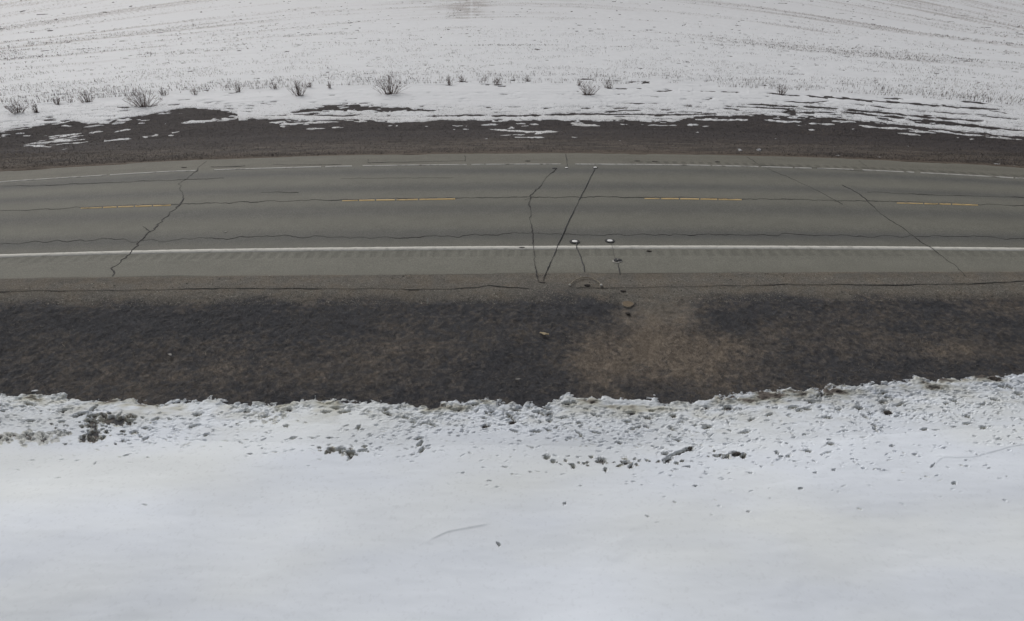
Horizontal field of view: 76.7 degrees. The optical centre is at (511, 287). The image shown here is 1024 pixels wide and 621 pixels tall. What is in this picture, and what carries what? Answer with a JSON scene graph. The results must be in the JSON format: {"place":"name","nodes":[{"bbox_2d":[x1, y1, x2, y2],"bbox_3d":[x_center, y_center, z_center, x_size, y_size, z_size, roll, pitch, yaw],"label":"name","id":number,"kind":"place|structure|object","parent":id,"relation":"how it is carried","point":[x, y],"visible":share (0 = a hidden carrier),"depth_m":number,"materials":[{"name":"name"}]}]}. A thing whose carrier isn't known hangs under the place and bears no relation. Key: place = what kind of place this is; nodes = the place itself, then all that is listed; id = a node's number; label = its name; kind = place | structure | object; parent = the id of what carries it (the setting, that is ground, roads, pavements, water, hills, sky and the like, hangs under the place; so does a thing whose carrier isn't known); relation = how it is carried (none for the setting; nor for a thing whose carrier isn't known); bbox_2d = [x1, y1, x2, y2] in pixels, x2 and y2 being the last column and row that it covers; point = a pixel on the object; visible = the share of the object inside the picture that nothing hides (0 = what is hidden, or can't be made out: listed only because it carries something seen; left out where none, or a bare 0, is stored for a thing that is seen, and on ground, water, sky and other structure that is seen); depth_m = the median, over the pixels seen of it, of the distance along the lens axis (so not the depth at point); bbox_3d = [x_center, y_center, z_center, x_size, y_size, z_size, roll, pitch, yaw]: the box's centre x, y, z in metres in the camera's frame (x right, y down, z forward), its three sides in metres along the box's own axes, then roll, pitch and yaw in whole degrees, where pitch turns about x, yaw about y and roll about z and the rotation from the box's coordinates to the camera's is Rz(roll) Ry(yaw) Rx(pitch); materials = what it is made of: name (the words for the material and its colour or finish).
{"place":"outdoors","nodes":[
{"label":"outdoors","id":0,"kind":"place"},
{"bbox_2d":[0,0,1023,471],"bbox_3d":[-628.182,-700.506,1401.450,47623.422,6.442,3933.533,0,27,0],"label":"ground","id":1,"kind":"structure","parent":0,"point":[680,316],"depth_m":13.37,"materials":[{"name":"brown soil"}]},
{"bbox_2d":[0,373,1023,620],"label":"snow bank","id":2,"kind":"structure","parent":1,"relation":"on","point":[832,505],"depth_m":9.03,"materials":[{"name":"white snow"}]},
{"bbox_2d":[0,271,1023,306],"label":"gravel","id":3,"kind":"structure","parent":1,"relation":"on","point":[414,299],"depth_m":14.03,"materials":[{"name":"grey gravel"}]},
{"bbox_2d":[569,277,601,285],"bbox_3d":[1.608,-0.135,14.275,0.740,0.066,0.357,0,27,0],"label":"cable","id":4,"kind":"object","parent":3,"relation":"on","point":[585,277],"visible":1,"depth_m":14.30,"materials":[{"name":"plastic"}]},
{"bbox_2d":[622,301,633,307],"bbox_3d":[2.447,0.355,13.631,0.257,0.034,0.205,-3,38,-5],"label":"ground lid","id":5,"kind":"object","parent":1,"relation":"on","point":[628,304],"visible":1,"depth_m":13.61,"materials":[{"name":"concrete"}]},
{"bbox_2d":[0,153,1023,291],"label":"road","id":6,"kind":"structure","parent":0,"point":[429,214],"depth_m":17.74,"materials":[{"name":"grey asphalt"}]},
{"bbox_2d":[569,239,579,243],"bbox_3d":[1.570,-1.163,16.209,0.260,0.026,0.260,0,27,0],"label":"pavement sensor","id":7,"kind":"object","parent":6,"relation":"on","point":[573,241],"visible":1,"depth_m":16.18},
{"bbox_2d":[605,239,614,242],"bbox_3d":[2.457,-1.178,16.238,0.253,0.026,0.250,0,27,0],"label":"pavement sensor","id":8,"kind":"object","parent":6,"relation":"on","point":[610,240],"visible":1,"depth_m":16.22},
{"bbox_2d":[613,258,621,262],"bbox_3d":[2.468,-0.642,15.179,0.238,0.042,0.228,-5,27,-10],"label":"access cover","id":9,"kind":"object","parent":6,"relation":"on","point":[616,260],"visible":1,"depth_m":15.14,"materials":[{"name":"metal"}]},
{"bbox_2d":[0,0,1023,163],"bbox_3d":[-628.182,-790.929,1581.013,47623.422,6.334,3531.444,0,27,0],"label":"snow field","id":10,"kind":"structure","parent":0,"point":[460,98],"depth_m":47.96,"materials":[{"name":"white snow"}]},
{"bbox_2d":[5,101,28,112],"bbox_3d":[-24.073,-8.771,31.402,1.161,0.775,0.818,-13,30,-25],"label":"leafless shrub","id":11,"kind":"object","parent":10,"relation":"on","point":[14,111],"visible":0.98,"depth_m":31.35,"materials":[{"name":"plant"}]},
{"bbox_2d":[31,103,37,112],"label":"leafless shrub","id":12,"kind":"object","parent":10,"relation":"on","point":[35,109],"visible":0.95,"depth_m":31.73,"materials":[{"name":"grey plant"}]},
{"bbox_2d":[52,96,59,103],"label":"leafless shrub","id":13,"kind":"object","parent":10,"relation":"on","point":[54,100],"visible":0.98,"depth_m":33.28,"materials":[{"name":"plant"}]},
{"bbox_2d":[77,92,94,101],"bbox_3d":[-22.209,-9.903,33.728,0.886,0.624,0.581,-8,28,-15],"label":"leafless shrub","id":14,"kind":"object","parent":10,"relation":"on","point":[85,94],"visible":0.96,"depth_m":33.69,"materials":[{"name":"grey plant"}]},
{"bbox_2d":[122,88,161,107],"bbox_3d":[-18.872,-9.719,33.067,1.610,1.038,1.661,19,32,33],"label":"leafless shrub","id":15,"kind":"object","parent":10,"relation":"on","point":[140,102],"visible":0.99,"depth_m":33.01,"materials":[{"name":"plant"}]},
{"bbox_2d":[234,82,241,91],"bbox_3d":[-15.466,-11.273,36.446,0.575,0.646,0.502,-3,27,-5],"label":"leafless shrub","id":16,"kind":"object","parent":10,"relation":"on","point":[237,89],"visible":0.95,"depth_m":36.46,"materials":[{"name":"grey plant"}]},
{"bbox_2d":[288,78,308,95],"bbox_3d":[-11.785,-11.031,35.653,1.221,0.996,1.009,-8,28,-15],"label":"leafless shrub","id":17,"kind":"object","parent":10,"relation":"on","point":[297,89],"visible":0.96,"depth_m":35.68,"materials":[{"name":"grey plant"}]},
{"bbox_2d":[373,74,408,94],"bbox_3d":[-6.807,-11.345,36.093,1.922,1.199,1.654,-18,32,-31],"label":"leafless shrub","id":18,"kind":"object","parent":10,"relation":"on","point":[388,88],"visible":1,"depth_m":36.02,"materials":[{"name":"grey plant"}]},
{"bbox_2d":[0,0,1023,105],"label":"stubble","id":19,"kind":"object","parent":10,"relation":"on","point":[495,73],"visible":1,"depth_m":44.25,"materials":[{"name":"grey plant"}]},
{"bbox_2d":[580,82,598,94],"bbox_3d":[4.338,-11.095,35.990,1.298,0.895,0.930,2,27,5],"label":"leafless shrub","id":20,"kind":"object","parent":10,"relation":"on","point":[585,89],"visible":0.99,"depth_m":36.00,"materials":[{"name":"grey plant"}]},
{"bbox_2d":[777,84,787,94],"bbox_3d":[14.979,-10.961,35.855,0.780,0.648,0.565,-14,30,-25],"label":"leafless shrub","id":21,"kind":"object","parent":10,"relation":"on","point":[781,92],"visible":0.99,"depth_m":35.82,"materials":[{"name":"grey plant"}]},
{"bbox_2d":[0,102,1023,169],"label":"grass","id":22,"kind":"structure","parent":0,"point":[515,150],"depth_m":27.10,"materials":[{"name":"plant"}]}
]}

